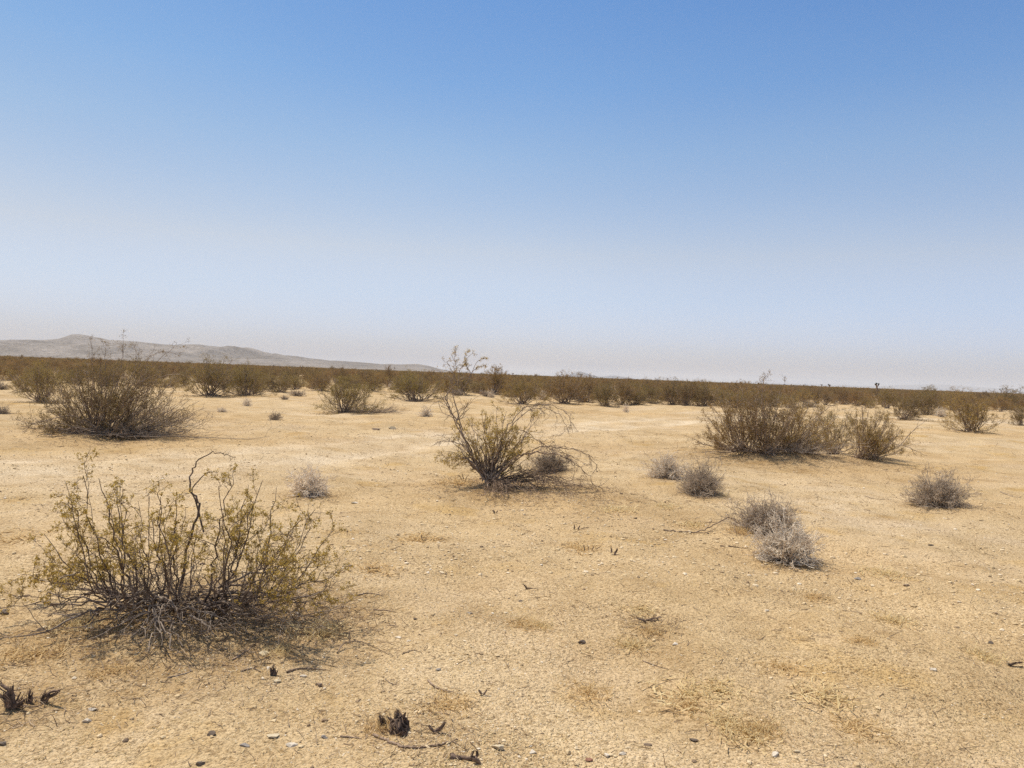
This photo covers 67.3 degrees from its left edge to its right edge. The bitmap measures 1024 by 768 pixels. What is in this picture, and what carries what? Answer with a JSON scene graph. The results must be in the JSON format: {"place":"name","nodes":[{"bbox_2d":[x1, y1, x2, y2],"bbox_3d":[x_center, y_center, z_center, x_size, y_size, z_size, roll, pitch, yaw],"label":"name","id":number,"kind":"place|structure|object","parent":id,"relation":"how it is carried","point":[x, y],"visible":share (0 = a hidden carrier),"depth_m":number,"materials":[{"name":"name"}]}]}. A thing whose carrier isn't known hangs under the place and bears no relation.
{"place":"outdoors","nodes":[
{"label":"outdoors","id":0,"kind":"place"},
{"bbox_2d":[0,334,458,372],"bbox_3d":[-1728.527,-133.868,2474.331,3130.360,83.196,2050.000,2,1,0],"label":"hills","id":1,"kind":"structure","parent":0,"point":[71,346],"depth_m":2016.05,"materials":[{"name":"stone"}]},
{"bbox_2d":[0,370,1023,767],"bbox_3d":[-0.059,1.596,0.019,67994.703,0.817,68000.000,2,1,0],"label":"ground","id":2,"kind":"structure","parent":0,"point":[672,424],"depth_m":5.67,"materials":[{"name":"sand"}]},
{"bbox_2d":[0,681,25,709],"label":"charred stump","id":3,"kind":"object","parent":2,"relation":"on","point":[10,702],"visible":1,"depth_m":3.46,"materials":[{"name":"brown wood"}]},
{"bbox_2d":[0,359,25,380],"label":"creosote bush","id":4,"kind":"object","parent":2,"relation":"on","point":[17,369],"visible":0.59,"depth_m":53.90,"materials":[{"name":"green plant"}]},
{"bbox_2d":[7,371,44,391],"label":"creosote bush","id":5,"kind":"object","parent":2,"relation":"on","point":[18,382],"visible":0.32,"depth_m":35.24,"materials":[{"name":"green plant"}]},
{"bbox_2d":[0,526,62,550],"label":"straw tuft","id":6,"kind":"object","parent":2,"relation":"on","point":[15,538],"visible":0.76,"depth_m":6.70,"materials":[{"name":"plant"}]},
{"bbox_2d":[0,633,81,666],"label":"straw tuft","id":7,"kind":"object","parent":2,"relation":"on","point":[16,650],"visible":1,"depth_m":4.11,"materials":[{"name":"plant"}]},
{"bbox_2d":[4,358,80,402],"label":"creosote bush","id":8,"kind":"object","parent":2,"relation":"on","point":[38,373],"visible":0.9,"depth_m":27.18,"materials":[{"name":"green plant"}]},
{"bbox_2d":[40,688,63,702],"bbox_3d":[-2.121,1.440,3.550,0.108,0.079,0.025,2,1,0],"label":"charred stump","id":9,"kind":"object","parent":2,"relation":"on","point":[45,697],"visible":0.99,"depth_m":3.55,"materials":[{"name":"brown wood"}]},
{"bbox_2d":[56,368,86,383],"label":"creosote bush","id":10,"kind":"object","parent":2,"relation":"on","point":[69,373],"visible":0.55,"depth_m":50.14,"materials":[{"name":"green plant"}]},
{"bbox_2d":[45,610,103,633],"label":"straw tuft","id":11,"kind":"object","parent":2,"relation":"on","point":[78,622],"visible":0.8,"depth_m":4.54,"materials":[{"name":"plant"}]},
{"bbox_2d":[90,366,123,385],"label":"creosote bush","id":12,"kind":"object","parent":2,"relation":"on","point":[113,376],"visible":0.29,"depth_m":47.75,"materials":[{"name":"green plant"}]},
{"bbox_2d":[86,659,140,679],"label":"straw tuft","id":13,"kind":"object","parent":2,"relation":"on","point":[111,669],"visible":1,"depth_m":3.94,"materials":[{"name":"plant"}]},
{"bbox_2d":[118,358,161,383],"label":"creosote bush","id":14,"kind":"object","parent":2,"relation":"on","point":[132,368],"visible":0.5,"depth_m":51.59,"materials":[{"name":"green plant"}]},
{"bbox_2d":[11,330,276,440],"bbox_3d":[-7.885,0.079,16.044,6.216,2.460,2.971,2,1,-6],"label":"creosote bush","id":15,"kind":"object","parent":2,"relation":"on","point":[128,425],"visible":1,"depth_m":15.85,"materials":[{"name":"brown plant"}]},
{"bbox_2d":[129,389,203,424],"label":"dead bush","id":16,"kind":"object","parent":2,"relation":"on","point":[175,411],"visible":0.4,"depth_m":19.06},
{"bbox_2d":[150,375,189,387],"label":"creosote bush","id":17,"kind":"object","parent":2,"relation":"on","point":[172,380],"visible":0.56,"depth_m":49.04,"materials":[{"name":"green plant"}]},
{"bbox_2d":[0,447,363,652],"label":"creosote bush","id":18,"kind":"object","parent":2,"relation":"on","point":[176,603],"visible":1,"depth_m":4.56,"materials":[{"name":"green plant"}]},
{"bbox_2d":[176,352,250,396],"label":"creosote bush","id":19,"kind":"object","parent":2,"relation":"on","point":[209,377],"visible":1,"depth_m":37.84,"materials":[{"name":"brown plant"}]},
{"bbox_2d":[221,358,279,395],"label":"creosote bush","id":20,"kind":"object","parent":2,"relation":"on","point":[245,377],"visible":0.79,"depth_m":39.76,"materials":[{"name":"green plant"}]},
{"bbox_2d":[261,373,291,392],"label":"creosote bush","id":21,"kind":"object","parent":2,"relation":"on","point":[273,383],"visible":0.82,"depth_m":47.65,"materials":[{"name":"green plant"}]},
{"bbox_2d":[261,639,297,656],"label":"straw tuft","id":22,"kind":"object","parent":2,"relation":"on","point":[279,649],"visible":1,"depth_m":4.27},
{"bbox_2d":[273,366,304,382],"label":"creosote bush","id":23,"kind":"object","parent":2,"relation":"on","point":[297,372],"visible":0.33,"depth_m":62.52,"materials":[{"name":"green plant"}]},
{"bbox_2d":[280,375,306,389],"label":"creosote bush","id":24,"kind":"object","parent":2,"relation":"on","point":[294,384],"visible":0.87,"depth_m":55.28,"materials":[{"name":"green plant"}]},
{"bbox_2d":[285,459,337,497],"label":"dry shrub","id":25,"kind":"object","parent":2,"relation":"on","point":[307,484],"visible":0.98,"depth_m":9.59,"materials":[{"name":"plant"}]},
{"bbox_2d":[272,615,356,642],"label":"straw tuft","id":26,"kind":"object","parent":2,"relation":"on","point":[326,633],"visible":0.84,"depth_m":4.62,"materials":[{"name":"plant"}]},
{"bbox_2d":[302,366,328,388],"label":"creosote bush","id":27,"kind":"object","parent":2,"relation":"on","point":[311,375],"visible":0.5,"depth_m":57.98,"materials":[{"name":"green plant"}]},
{"bbox_2d":[304,372,332,390],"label":"creosote bush","id":28,"kind":"object","parent":2,"relation":"on","point":[321,381],"visible":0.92,"depth_m":52.60,"materials":[{"name":"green plant"}]},
{"bbox_2d":[312,374,387,414],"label":"creosote bush","id":29,"kind":"object","parent":2,"relation":"on","point":[353,394],"visible":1,"depth_m":27.98,"materials":[{"name":"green plant"}]},
{"bbox_2d":[342,557,403,576],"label":"straw tuft","id":30,"kind":"object","parent":2,"relation":"on","point":[369,565],"visible":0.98,"depth_m":6.04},
{"bbox_2d":[362,374,383,391],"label":"creosote bush","id":31,"kind":"object","parent":2,"relation":"on","point":[376,381],"visible":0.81,"depth_m":57.12,"materials":[{"name":"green plant"}]},
{"bbox_2d":[337,398,409,412],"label":"dead bush","id":32,"kind":"object","parent":2,"relation":"on","point":[381,410],"visible":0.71,"depth_m":28.97,"materials":[{"name":"plant"}]},
{"bbox_2d":[361,705,397,737],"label":"straw tuft","id":33,"kind":"object","parent":2,"relation":"on","point":[377,725],"visible":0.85,"depth_m":3.39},
{"bbox_2d":[387,708,409,735],"bbox_3d":[-0.494,1.481,3.378,0.098,0.119,0.095,2,1,-22],"label":"charred stump","id":34,"kind":"object","parent":2,"relation":"on","point":[399,722],"visible":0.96,"depth_m":3.36,"materials":[{"name":"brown wood"}]},
{"bbox_2d":[372,733,458,748],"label":"fallen branch","id":35,"kind":"object","parent":2,"relation":"on","point":[388,741],"visible":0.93,"depth_m":3.23,"materials":[{"name":"brown wood"}]},
{"bbox_2d":[377,368,458,401],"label":"creosote bush","id":36,"kind":"object","parent":2,"relation":"on","point":[406,387],"visible":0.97,"depth_m":41.39,"materials":[{"name":"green plant"}]},
{"bbox_2d":[386,531,452,544],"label":"straw tuft","id":37,"kind":"object","parent":2,"relation":"on","point":[413,538],"visible":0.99,"depth_m":7.44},
{"bbox_2d":[409,688,483,719],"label":"straw tuft","id":38,"kind":"object","parent":2,"relation":"on","point":[444,702],"visible":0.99,"depth_m":3.64,"materials":[{"name":"plant"}]},
{"bbox_2d":[436,375,467,392],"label":"creosote bush","id":39,"kind":"object","parent":2,"relation":"on","point":[447,383],"visible":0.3,"depth_m":59.00,"materials":[{"name":"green plant"}]},
{"bbox_2d":[435,475,482,486],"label":"straw tuft","id":40,"kind":"object","parent":2,"relation":"on","point":[462,482],"visible":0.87,"depth_m":10.96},
{"bbox_2d":[443,370,481,395],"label":"creosote bush","id":41,"kind":"object","parent":2,"relation":"on","point":[462,386],"visible":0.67,"depth_m":55.18,"materials":[{"name":"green plant"}]},
{"bbox_2d":[450,750,480,764],"bbox_3d":[-0.192,1.519,3.135,0.132,0.059,0.048,2,1,0],"label":"charred stump","id":42,"kind":"object","parent":2,"relation":"on","point":[475,758],"visible":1,"depth_m":3.13,"materials":[{"name":"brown wood"}]},
{"bbox_2d":[468,379,492,393],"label":"creosote bush","id":43,"kind":"object","parent":2,"relation":"on","point":[482,384],"visible":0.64,"depth_m":60.98,"materials":[{"name":"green plant"}]},
{"bbox_2d":[480,363,510,394],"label":"creosote bush","id":44,"kind":"object","parent":2,"relation":"on","point":[496,379],"visible":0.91,"depth_m":59.14,"materials":[{"name":"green plant"}]},
{"bbox_2d":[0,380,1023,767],"bbox_3d":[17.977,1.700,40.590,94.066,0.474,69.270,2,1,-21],"label":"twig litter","id":45,"kind":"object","parent":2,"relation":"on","point":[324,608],"visible":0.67,"depth_m":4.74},
{"bbox_2d":[0,354,1023,405],"bbox_3d":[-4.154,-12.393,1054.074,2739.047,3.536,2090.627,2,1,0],"label":"distant scrub","id":46,"kind":"object","parent":2,"relation":"on","point":[176,367],"visible":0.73,"depth_m":149.54,"materials":[{"name":"plant"}]},
{"bbox_2d":[421,345,609,499],"bbox_3d":[0.040,0.463,10.266,2.637,1.944,2.010,2,1,0],"label":"creosote bush","id":47,"kind":"object","parent":2,"relation":"on","point":[491,474],"visible":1,"depth_m":10.66,"materials":[{"name":"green plant"}]},
{"bbox_2d":[495,371,548,404],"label":"creosote bush","id":48,"kind":"object","parent":2,"relation":"on","point":[532,392],"visible":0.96,"depth_m":41.41,"materials":[{"name":"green plant"}]},
{"bbox_2d":[503,616,545,630],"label":"straw tuft","id":49,"kind":"object","parent":2,"relation":"on","point":[518,623],"visible":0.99,"depth_m":4.86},
{"bbox_2d":[528,614,556,631],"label":"straw tuft","id":50,"kind":"object","parent":2,"relation":"on","point":[544,624],"visible":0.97,"depth_m":4.85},
{"bbox_2d":[522,444,575,473],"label":"dry shrub","id":51,"kind":"object","parent":2,"relation":"on","point":[554,462],"visible":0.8,"depth_m":12.82,"materials":[{"name":"plant"}]},
{"bbox_2d":[536,370,594,404],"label":"creosote bush","id":52,"kind":"object","parent":2,"relation":"on","point":[565,388],"visible":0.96,"depth_m":43.42,"materials":[{"name":"brown plant"}]},
{"bbox_2d":[557,372,604,401],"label":"creosote bush","id":53,"kind":"object","parent":2,"relation":"on","point":[590,384],"visible":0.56,"depth_m":47.98,"materials":[{"name":"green plant"}]},
{"bbox_2d":[557,677,613,705],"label":"straw tuft","id":54,"kind":"object","parent":2,"relation":"on","point":[587,694],"visible":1,"depth_m":3.93,"materials":[{"name":"plant"}]},
{"bbox_2d":[560,538,615,555],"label":"straw tuft","id":55,"kind":"object","parent":2,"relation":"on","point":[580,545],"visible":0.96,"depth_m":7.14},
{"bbox_2d":[591,381,629,405],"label":"creosote bush","id":56,"kind":"object","parent":2,"relation":"on","point":[605,398],"visible":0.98,"depth_m":43.71,"materials":[{"name":"brown plant"}]},
{"bbox_2d":[597,502,638,512],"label":"straw tuft","id":57,"kind":"object","parent":2,"relation":"on","point":[621,507],"visible":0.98,"depth_m":9.02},
{"bbox_2d":[609,377,647,404],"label":"creosote bush","id":58,"kind":"object","parent":2,"relation":"on","point":[625,390],"visible":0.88,"depth_m":47.76,"materials":[{"name":"brown plant"}]},
{"bbox_2d":[607,634,657,652],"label":"straw tuft","id":59,"kind":"object","parent":2,"relation":"on","point":[633,643],"visible":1,"depth_m":4.60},
{"bbox_2d":[614,600,663,617],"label":"straw tuft","id":60,"kind":"object","parent":2,"relation":"on","point":[646,609],"visible":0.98,"depth_m":5.15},
{"bbox_2d":[627,388,651,404],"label":"creosote bush","id":61,"kind":"object","parent":2,"relation":"on","point":[641,398],"visible":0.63,"depth_m":48.34,"materials":[{"name":"brown plant"}]},
{"bbox_2d":[637,382,663,402],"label":"creosote bush","id":62,"kind":"object","parent":2,"relation":"on","point":[652,393],"visible":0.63,"depth_m":52.49,"materials":[{"name":"brown plant"}]},
{"bbox_2d":[634,622,676,637],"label":"straw tuft","id":63,"kind":"object","parent":2,"relation":"on","point":[650,631],"visible":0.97,"depth_m":4.79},
{"bbox_2d":[637,450,693,480],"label":"dry shrub","id":64,"kind":"object","parent":2,"relation":"on","point":[664,468],"visible":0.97,"depth_m":12.23,"materials":[{"name":"plant"}]},
{"bbox_2d":[650,377,691,404],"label":"creosote bush","id":65,"kind":"object","parent":2,"relation":"on","point":[669,391],"visible":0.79,"depth_m":50.47,"materials":[{"name":"brown plant"}]},
{"bbox_2d":[671,380,702,405],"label":"creosote bush","id":66,"kind":"object","parent":2,"relation":"on","point":[684,391],"visible":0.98,"depth_m":49.31,"materials":[{"name":"brown plant"}]},
{"bbox_2d":[646,670,733,715],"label":"straw tuft","id":67,"kind":"object","parent":2,"relation":"on","point":[690,693],"visible":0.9,"depth_m":3.88,"materials":[{"name":"plant"}]},
{"bbox_2d":[669,690,715,717],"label":"straw tuft","id":68,"kind":"object","parent":2,"relation":"on","point":[688,703],"visible":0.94,"depth_m":3.75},
{"bbox_2d":[663,517,739,532],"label":"fallen branch","id":69,"kind":"object","parent":2,"relation":"on","point":[701,529],"visible":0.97,"depth_m":8.04,"materials":[{"name":"brown wood"}]},
{"bbox_2d":[673,450,729,498],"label":"dry shrub","id":70,"kind":"object","parent":2,"relation":"on","point":[705,483],"visible":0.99,"depth_m":10.68,"materials":[{"name":"plant"}]},
{"bbox_2d":[686,379,723,405],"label":"creosote bush","id":71,"kind":"object","parent":2,"relation":"on","point":[702,395],"visible":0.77,"depth_m":49.52,"materials":[{"name":"brown plant"}]},
{"bbox_2d":[679,673,757,708],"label":"straw tuft","id":72,"kind":"object","parent":2,"relation":"on","point":[722,690],"visible":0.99,"depth_m":3.89,"materials":[{"name":"plant"}]},
{"bbox_2d":[693,705,767,735],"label":"straw tuft","id":73,"kind":"object","parent":2,"relation":"on","point":[729,724],"visible":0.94,"depth_m":3.57,"materials":[{"name":"plant"}]},
{"bbox_2d":[685,379,778,457],"bbox_3d":[4.684,0.750,16.290,1.705,1.736,2.375,2,1,25],"label":"creosote bush","id":74,"kind":"object","parent":2,"relation":"on","point":[718,443],"visible":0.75,"depth_m":16.02,"materials":[{"name":"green plant"}]},
{"bbox_2d":[715,392,760,408],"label":"creosote bush","id":75,"kind":"object","parent":2,"relation":"on","point":[735,405],"visible":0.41,"depth_m":47.90,"materials":[{"name":"brown plant"}]},
{"bbox_2d":[725,522,753,534],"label":"straw tuft","id":76,"kind":"object","parent":2,"relation":"on","point":[740,530],"visible":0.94,"depth_m":7.95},
{"bbox_2d":[711,714,789,755],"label":"straw tuft","id":77,"kind":"object","parent":2,"relation":"on","point":[750,737],"visible":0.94,"depth_m":3.42,"materials":[{"name":"plant"}]},
{"bbox_2d":[728,711,783,740],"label":"straw tuft","id":78,"kind":"object","parent":2,"relation":"on","point":[764,730],"visible":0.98,"depth_m":3.50,"materials":[{"name":"plant"}]},
{"bbox_2d":[711,487,803,535],"bbox_3d":[2.700,1.318,8.165,1.074,0.538,0.742,2,1,0],"label":"dry shrub","id":79,"kind":"object","parent":2,"relation":"on","point":[759,515],"visible":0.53,"depth_m":8.10,"materials":[{"name":"plant"}]},
{"bbox_2d":[720,369,807,455],"bbox_3d":[5.236,0.667,15.852,1.413,1.962,2.444,3,1,40],"label":"creosote bush","id":80,"kind":"object","parent":2,"relation":"on","point":[766,441],"visible":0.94,"depth_m":15.72,"materials":[{"name":"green plant"}]},
{"bbox_2d":[754,653,814,677],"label":"straw tuft","id":81,"kind":"object","parent":2,"relation":"on","point":[785,666],"visible":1,"depth_m":4.28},
{"bbox_2d":[743,504,828,568],"bbox_3d":[2.493,1.340,6.961,0.738,0.494,0.682,2,1,-24],"label":"dry shrub","id":82,"kind":"object","parent":2,"relation":"on","point":[785,546],"visible":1,"depth_m":6.90,"materials":[{"name":"plant"}]},
{"bbox_2d":[780,390,804,408],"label":"creosote bush","id":83,"kind":"object","parent":2,"relation":"on","point":[789,400],"visible":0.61,"depth_m":52.95,"materials":[{"name":"brown plant"}]},
{"bbox_2d":[727,392,869,455],"bbox_3d":[5.869,0.921,16.120,3.367,1.602,2.222,2,1,-35],"label":"creosote bush","id":84,"kind":"object","parent":2,"relation":"on","point":[801,444],"visible":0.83,"depth_m":16.18,"materials":[{"name":"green plant"}]},
{"bbox_2d":[791,588,832,602],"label":"straw tuft","id":85,"kind":"object","parent":2,"relation":"on","point":[816,596],"visible":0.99,"depth_m":5.83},
{"bbox_2d":[773,673,880,713],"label":"straw tuft","id":86,"kind":"object","parent":2,"relation":"on","point":[825,696],"visible":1,"depth_m":3.88,"materials":[{"name":"plant"}]},
{"bbox_2d":[830,384,862,404],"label":"creosote bush","id":87,"kind":"object","parent":2,"relation":"on","point":[841,392],"visible":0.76,"depth_m":70.83,"materials":[{"name":"brown plant"}]},
{"bbox_2d":[817,402,877,454],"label":"creosote bush","id":88,"kind":"object","parent":2,"relation":"on","point":[838,434],"visible":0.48,"depth_m":17.95,"materials":[{"name":"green plant"}]},
{"bbox_2d":[817,709,898,743],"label":"straw tuft","id":89,"kind":"object","parent":2,"relation":"on","point":[854,726],"visible":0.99,"depth_m":3.60,"materials":[{"name":"plant"}]},
{"bbox_2d":[846,388,869,406],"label":"creosote bush","id":90,"kind":"object","parent":2,"relation":"on","point":[855,396],"visible":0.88,"depth_m":67.82,"materials":[{"name":"brown plant"}]},
{"bbox_2d":[839,629,880,646],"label":"straw tuft","id":91,"kind":"object","parent":2,"relation":"on","point":[867,641],"visible":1,"depth_m":4.70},
{"bbox_2d":[852,396,883,407],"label":"creosote bush","id":92,"kind":"object","parent":2,"relation":"on","point":[870,402],"visible":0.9,"depth_m":63.81,"materials":[{"name":"brown plant"}]},
{"bbox_2d":[836,394,932,460],"bbox_3d":[8.374,1.037,17.185,2.694,1.632,1.700,2,1,0],"label":"creosote bush","id":93,"kind":"object","parent":2,"relation":"on","point":[873,444],"visible":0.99,"depth_m":16.92,"materials":[{"name":"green plant"}]},
{"bbox_2d":[857,561,916,579],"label":"straw tuft","id":94,"kind":"object","parent":2,"relation":"on","point":[882,573],"visible":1,"depth_m":6.60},
{"bbox_2d":[876,386,900,408],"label":"creosote bush","id":95,"kind":"object","parent":2,"relation":"on","point":[884,399],"visible":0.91,"depth_m":64.70,"materials":[{"name":"brown plant"}]},
{"bbox_2d":[858,608,922,628],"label":"straw tuft","id":96,"kind":"object","parent":2,"relation":"on","point":[888,617],"visible":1,"depth_m":5.37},
{"bbox_2d":[887,387,935,420],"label":"creosote bush","id":97,"kind":"object","parent":2,"relation":"on","point":[912,410],"visible":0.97,"depth_m":38.93,"materials":[{"name":"brown plant"}]},
{"bbox_2d":[903,384,952,414],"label":"creosote bush","id":98,"kind":"object","parent":2,"relation":"on","point":[930,397],"visible":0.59,"depth_m":49.43,"materials":[{"name":"brown plant"}]},
{"bbox_2d":[890,463,982,509],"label":"dry shrub","id":99,"kind":"object","parent":2,"relation":"on","point":[940,493],"visible":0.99,"depth_m":10.67,"materials":[{"name":"plant"}]},
{"bbox_2d":[932,387,978,409],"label":"creosote bush","id":100,"kind":"object","parent":2,"relation":"on","point":[951,397],"visible":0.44,"depth_m":67.01,"materials":[{"name":"brown plant"}]},
{"bbox_2d":[937,391,1012,433],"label":"creosote bush","id":101,"kind":"object","parent":2,"relation":"on","point":[968,422],"visible":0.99,"depth_m":29.19,"materials":[{"name":"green plant"}]},
{"bbox_2d":[960,641,1010,665],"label":"straw tuft","id":102,"kind":"object","parent":2,"relation":"on","point":[987,657],"visible":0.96,"depth_m":4.69,"materials":[{"name":"plant"}]},
{"bbox_2d":[988,394,1015,411],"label":"creosote bush","id":103,"kind":"object","parent":2,"relation":"on","point":[1005,406],"visible":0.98,"depth_m":66.36,"materials":[{"name":"brown plant"}]},
{"bbox_2d":[987,386,1023,409],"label":"creosote bush","id":104,"kind":"object","parent":2,"relation":"on","point":[1015,396],"visible":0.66,"depth_m":78.14,"materials":[{"name":"brown plant"}]},
{"bbox_2d":[1006,407,1023,425],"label":"creosote bush","id":105,"kind":"object","parent":2,"relation":"on","point":[1020,415],"visible":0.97,"depth_m":38.72,"materials":[{"name":"brown plant"}]},
{"bbox_2d":[0,0,1023,388],"label":"sky","id":106,"kind":"structure","parent":0,"point":[819,192],"materials":[{"name":"blue"}]},
{"bbox_2d":[568,372,633,378],"bbox_3d":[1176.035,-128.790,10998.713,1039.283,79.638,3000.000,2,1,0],"label":"distant mountains","id":107,"kind":"structure","parent":0,"point":[593,376],"depth_m":10384.15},
{"bbox_2d":[752,382,1023,393],"bbox_3d":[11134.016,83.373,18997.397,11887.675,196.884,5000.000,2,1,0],"label":"distant range","id":108,"kind":"structure","parent":0,"point":[940,387],"depth_m":18009.31,"materials":[{"name":"stone"}]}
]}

